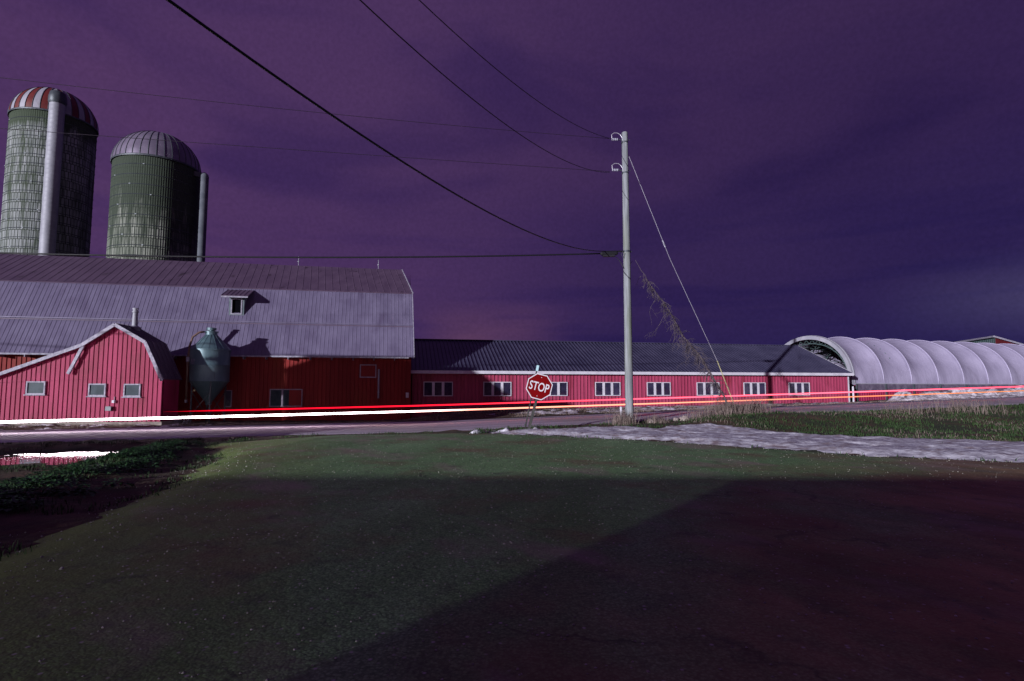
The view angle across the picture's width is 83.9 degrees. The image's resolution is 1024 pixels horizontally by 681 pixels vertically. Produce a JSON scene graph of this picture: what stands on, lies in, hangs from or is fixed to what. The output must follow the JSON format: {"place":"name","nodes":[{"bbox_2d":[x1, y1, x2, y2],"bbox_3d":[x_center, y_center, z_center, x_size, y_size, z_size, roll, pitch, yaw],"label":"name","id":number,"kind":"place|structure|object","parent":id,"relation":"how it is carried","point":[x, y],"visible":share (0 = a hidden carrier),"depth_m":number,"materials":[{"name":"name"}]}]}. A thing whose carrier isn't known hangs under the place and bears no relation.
{"place":"outdoors","nodes":[
{"label":"outdoors","id":0,"kind":"place"},
{"bbox_2d":[0,433,1023,680],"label":"driveway","id":1,"kind":"structure","parent":0,"point":[710,617],"depth_m":4.53,"materials":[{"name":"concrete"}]},
{"bbox_2d":[0,435,1023,680],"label":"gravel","id":2,"kind":"structure","parent":1,"relation":"on","point":[482,565],"depth_m":5.05,"materials":[{"name":"grey gravel"}]},
{"bbox_2d":[0,396,1023,560],"bbox_3d":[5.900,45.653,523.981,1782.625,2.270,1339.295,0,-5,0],"label":"ground","id":3,"kind":"structure","parent":0,"point":[32,524],"depth_m":18.51,"materials":[{"name":"green plant"}]},
{"bbox_2d":[0,87,98,256],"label":"silo","id":4,"kind":"object","parent":3,"relation":"on","point":[48,193],"visible":0.53,"depth_m":48.92,"materials":[{"name":"concrete"}]},
{"bbox_2d":[0,451,115,467],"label":"snow patch","id":5,"kind":"object","parent":3,"relation":"on","point":[58,457],"visible":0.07,"depth_m":16.14,"materials":[{"name":"white snow"}]},
{"bbox_2d":[0,308,181,425],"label":"milk house","id":6,"kind":"structure","parent":3,"relation":"on","point":[115,370],"depth_m":28.93,"materials":[{"name":"red"}]},
{"bbox_2d":[23,381,46,394],"bbox_3d":[-23.989,2.407,28.695,1.042,0.710,0.127,0,-5,-3],"label":"window","id":7,"kind":"structure","parent":6,"relation":"in","point":[32,387],"depth_m":28.71,"materials":[{"name":"white glass"}]},
{"bbox_2d":[86,384,106,396],"bbox_3d":[-21.001,2.522,28.835,0.963,0.681,0.127,0,-5,-3],"label":"window","id":8,"kind":"structure","parent":6,"relation":"in","point":[94,390],"depth_m":28.85,"materials":[{"name":"white glass"}]},
{"bbox_2d":[121,384,141,397],"bbox_3d":[-19.286,2.548,28.919,0.948,0.701,0.127,0,-5,-3],"label":"window","id":9,"kind":"structure","parent":6,"relation":"in","point":[129,390],"depth_m":28.94,"materials":[{"name":"white glass"}]},
{"bbox_2d":[0,438,206,512],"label":"weeds","id":10,"kind":"object","parent":3,"relation":"on","point":[10,495],"visible":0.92,"depth_m":9.85,"materials":[{"name":"green plant"}]},
{"bbox_2d":[0,423,212,429],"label":"snow patches","id":11,"kind":"object","parent":3,"relation":"on","point":[1,424],"visible":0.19,"depth_m":28.48,"materials":[{"name":"white snow"}]},
{"bbox_2d":[106,131,208,261],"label":"silo","id":12,"kind":"object","parent":3,"relation":"on","point":[158,199],"visible":0.54,"depth_m":45.29,"materials":[{"name":"concrete"}]},
{"bbox_2d":[0,254,414,420],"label":"barn","id":13,"kind":"structure","parent":3,"relation":"on","point":[293,336],"depth_m":35.09,"materials":[{"name":"red"}]},
{"bbox_2d":[224,390,231,406],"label":"window","id":14,"kind":"structure","parent":13,"relation":"in","point":[228,392],"depth_m":33.69,"materials":[{"name":"black glass"}]},
{"bbox_2d":[269,389,302,406],"bbox_3d":[-13.609,3.452,34.321,1.862,1.060,0.075,1,-5,-11],"label":"window","id":15,"kind":"structure","parent":13,"relation":"in","point":[278,397],"depth_m":34.32,"materials":[{"name":"black glass"}]},
{"bbox_2d":[184,327,231,422],"bbox_3d":[-17.006,1.935,31.951,2.234,5.376,2.121,0,-5,0],"label":"feed bin","id":16,"kind":"object","parent":3,"relation":"on","point":[209,354],"visible":0.99,"depth_m":31.28,"materials":[{"name":"metal"}]},
{"bbox_2d":[3,397,966,428],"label":"dry grass","id":17,"kind":"structure","parent":3,"relation":"on","point":[412,418],"depth_m":31.80,"materials":[{"name":"plant"}]},
{"bbox_2d":[469,427,538,433],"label":"snow lumps","id":18,"kind":"object","parent":3,"relation":"on","point":[502,430],"visible":0.08,"depth_m":20.14,"materials":[{"name":"white snow"}]},
{"bbox_2d":[524,365,552,428],"bbox_3d":[0.919,2.231,20.571,1.107,2.691,0.147,0,-5,0],"label":"stop sign","id":19,"kind":"object","parent":3,"relation":"on","point":[538,386],"visible":0.97,"depth_m":20.55,"materials":[{"name":"red metal"}]},
{"bbox_2d":[611,131,633,420],"bbox_3d":[4.594,-2.515,23.598,0.791,12.627,0.344,0,-5,0],"label":"utility pole","id":20,"kind":"object","parent":3,"relation":"on","point":[629,402],"visible":0.98,"depth_m":23.48,"materials":[{"name":"grey wood"}]},
{"bbox_2d":[0,77,608,138],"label":"overhead wire","id":21,"kind":"object","parent":20,"relation":"attached to","point":[289,109],"visible":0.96,"depth_m":20.47,"materials":[{"name":"grey metal"}]},
{"bbox_2d":[0,128,609,171],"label":"overhead wire","id":22,"kind":"object","parent":20,"relation":"attached to","point":[291,149],"visible":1,"depth_m":20.70,"materials":[{"name":"grey metal"}]},
{"bbox_2d":[360,0,609,172],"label":"overhead wire","id":23,"kind":"object","parent":20,"relation":"attached to","point":[457,86],"visible":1,"depth_m":11.00,"materials":[{"name":"grey metal"}]},
{"bbox_2d":[419,0,611,138],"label":"overhead wire","id":24,"kind":"object","parent":20,"relation":"attached to","point":[499,71],"visible":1,"depth_m":13.84,"materials":[{"name":"grey metal"}]},
{"bbox_2d":[598,250,623,267],"bbox_3d":[4.101,-3.348,23.569,1.062,0.759,0.180,0,-5,0],"label":"splice case","id":25,"kind":"object","parent":20,"relation":"hanging from","point":[608,253],"visible":1,"depth_m":23.53,"materials":[{"name":"black plastic"}]},
{"bbox_2d":[0,252,599,257],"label":"overhead cable","id":26,"kind":"object","parent":25,"relation":"attached to","point":[289,256],"visible":1,"depth_m":21.27,"materials":[{"name":"black plastic"}]},
{"bbox_2d":[166,0,595,250],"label":"overhead cable","id":27,"kind":"object","parent":25,"relation":"attached to","point":[181,9],"visible":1,"depth_m":7.75,"materials":[{"name":"black plastic"}]},
{"bbox_2d":[628,155,732,400],"bbox_3d":[7.283,-2.261,24.191,4.934,11.139,0.128,1,-5,-13],"label":"guy wire","id":28,"kind":"object","parent":20,"relation":"attached to","point":[684,290],"visible":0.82,"depth_m":24.22,"materials":[{"name":"grey metal"}]},
{"bbox_2d":[631,260,738,407],"bbox_3d":[7.234,-0.030,23.993,4.741,6.762,1.337,1,-5,-9],"label":"dead vine","id":29,"kind":"object","parent":28,"relation":"attached to","point":[697,354],"visible":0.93,"depth_m":24.05,"materials":[{"name":"brown plant"}]},
{"bbox_2d":[604,408,640,425],"bbox_3d":[4.438,3.039,22.882,1.833,0.793,1.354,0,-5,0],"label":"dry grass clump","id":30,"kind":"object","parent":3,"relation":"on","point":[621,420],"visible":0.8,"depth_m":22.73,"materials":[{"name":"plant"}]},
{"bbox_2d":[410,339,853,416],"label":"long shed","id":31,"kind":"structure","parent":3,"relation":"on","point":[455,371],"depth_m":40.97,"materials":[{"name":"red"}]},
{"bbox_2d":[423,382,452,395],"bbox_3d":[-4.834,3.171,37.331,1.906,0.950,0.070,1,-5,-11],"label":"window","id":32,"kind":"structure","parent":31,"relation":"in","point":[430,388],"depth_m":37.33,"materials":[{"name":"black glass"}]},
{"bbox_2d":[483,382,510,395],"bbox_3d":[-0.976,3.237,38.097,1.896,0.950,0.070,1,-5,-11],"label":"window","id":33,"kind":"structure","parent":31,"relation":"in","point":[489,388],"depth_m":38.09,"materials":[{"name":"white glass"}]},
{"bbox_2d":[549,382,567,395],"bbox_3d":[2.861,3.301,38.859,1.911,0.950,0.070,1,-5,-11],"label":"window","id":34,"kind":"structure","parent":31,"relation":"in","point":[558,388],"depth_m":38.92,"materials":[{"name":"white glass"}]},
{"bbox_2d":[595,382,620,395],"bbox_3d":[6.658,3.366,39.613,1.841,0.950,0.070,1,-5,-11],"label":"window","id":35,"kind":"structure","parent":31,"relation":"in","point":[601,388],"depth_m":39.61,"materials":[{"name":"white glass"}]},
{"bbox_2d":[647,382,670,395],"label":"window","id":36,"kind":"structure","parent":31,"relation":"in","point":[653,388],"depth_m":40.35,"materials":[{"name":"white glass"}]},
{"bbox_2d":[696,382,719,395],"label":"window","id":37,"kind":"structure","parent":31,"relation":"in","point":[702,388],"depth_m":41.04,"materials":[{"name":"white glass"}]},
{"bbox_2d":[743,382,765,394],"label":"window","id":38,"kind":"structure","parent":31,"relation":"in","point":[749,388],"depth_m":41.83,"materials":[{"name":"white glass"}]},
{"bbox_2d":[788,383,809,394],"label":"window","id":39,"kind":"structure","parent":31,"relation":"in","point":[792,387],"depth_m":42.55,"materials":[{"name":"white glass"}]},
{"bbox_2d":[636,413,675,422],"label":"dry grass clump","id":40,"kind":"object","parent":3,"relation":"on","point":[655,419],"visible":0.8,"depth_m":23.16,"materials":[{"name":"plant"}]},
{"bbox_2d":[679,415,687,420],"bbox_3d":[7.173,3.264,23.702,0.456,0.310,0.410,-3,-6,33],"label":"stone","id":41,"kind":"object","parent":3,"relation":"on","point":[683,417],"visible":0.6,"depth_m":23.56,"materials":[{"name":"grey stone"}]},
{"bbox_2d":[678,403,714,420],"bbox_3d":[7.663,2.897,23.117,1.810,0.820,1.354,2,-5,-19],"label":"dry grass clump","id":42,"kind":"object","parent":3,"relation":"on","point":[698,414],"visible":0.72,"depth_m":23.12,"materials":[{"name":"plant"}]},
{"bbox_2d":[489,400,911,414],"bbox_3d":[11.980,4.271,36.570,29.960,0.982,12.600,0,-5,0],"label":"snow strip","id":43,"kind":"object","parent":3,"relation":"on","point":[606,410],"visible":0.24,"depth_m":34.28,"materials":[{"name":"white snow"}]},
{"bbox_2d":[690,398,746,417],"bbox_3d":[8.455,2.762,23.540,2.607,1.021,1.911,0,-5,0],"label":"dry grass clump","id":44,"kind":"object","parent":3,"relation":"on","point":[720,410],"visible":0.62,"depth_m":23.20,"materials":[{"name":"plant"}]},
{"bbox_2d":[714,396,761,414],"bbox_3d":[9.328,2.737,23.622,2.406,0.945,1.868,0,-5,0],"label":"dry grass clump","id":45,"kind":"object","parent":3,"relation":"on","point":[743,406],"visible":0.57,"depth_m":23.36,"materials":[{"name":"plant"}]},
{"bbox_2d":[470,403,1023,461],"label":"grass","id":46,"kind":"structure","parent":3,"relation":"on","point":[1005,435],"depth_m":21.59,"materials":[{"name":"green plant"}]},
{"bbox_2d":[736,394,776,413],"bbox_3d":[10.285,2.665,23.792,2.003,1.014,1.800,0,-5,0],"label":"dry grass clump","id":47,"kind":"object","parent":3,"relation":"on","point":[761,408],"visible":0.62,"depth_m":23.58,"materials":[{"name":"plant"}]},
{"bbox_2d":[491,423,1023,461],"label":"snow","id":48,"kind":"structure","parent":3,"relation":"on","point":[872,446],"depth_m":15.37,"materials":[{"name":"white snow"}]},
{"bbox_2d":[688,405,1023,440],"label":"dry grass","id":49,"kind":"structure","parent":3,"relation":"on","point":[888,418],"depth_m":22.20,"materials":[{"name":"plant"}]},
{"bbox_2d":[785,335,1023,400],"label":"fabric shelter","id":50,"kind":"object","parent":3,"relation":"on","point":[872,364],"visible":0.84,"depth_m":49.15,"materials":[{"name":"fabric"}]},
{"bbox_2d":[873,400,941,416],"bbox_3d":[16.992,2.871,24.593,2.329,0.831,2.331,5,-7,-44],"label":"dry grass clump","id":51,"kind":"object","parent":3,"relation":"on","point":[915,408],"visible":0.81,"depth_m":24.48,"materials":[{"name":"plant"}]},
{"bbox_2d":[875,384,1023,401],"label":"snow bank","id":52,"kind":"structure","parent":3,"relation":"on","point":[1017,392],"depth_m":39.71,"materials":[{"name":"white snow"}]},
{"bbox_2d":[921,393,1020,416],"bbox_3d":[20.369,2.780,25.185,3.772,1.150,2.629,0,-5,0],"label":"dry grass clump","id":53,"kind":"object","parent":3,"relation":"on","point":[953,402],"visible":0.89,"depth_m":25.03,"materials":[{"name":"plant"}]},
{"bbox_2d":[956,336,1021,344],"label":"shed","id":54,"kind":"structure","parent":3,"relation":"on","point":[994,339],"depth_m":75.78,"materials":[{"name":"red"}]},
{"bbox_2d":[0,397,1023,442],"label":"road","id":55,"kind":"structure","parent":0,"point":[63,435],"depth_m":24.48,"materials":[{"name":"grey asphalt"}]},
{"bbox_2d":[0,390,1023,422],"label":"light streak","id":56,"kind":"object","parent":55,"relation":"on","point":[65,420],"visible":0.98,"depth_m":25.71,"materials":[{"name":"white"}]},
{"bbox_2d":[172,386,1023,411],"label":"light streak","id":57,"kind":"object","parent":55,"relation":"on","point":[595,400],"visible":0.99,"depth_m":27.67,"materials":[{"name":"red"}]},
{"bbox_2d":[0,0,1023,344],"label":"sky","id":58,"kind":"structure","parent":0,"point":[854,169],"materials":[{"name":"purple"}]}
]}

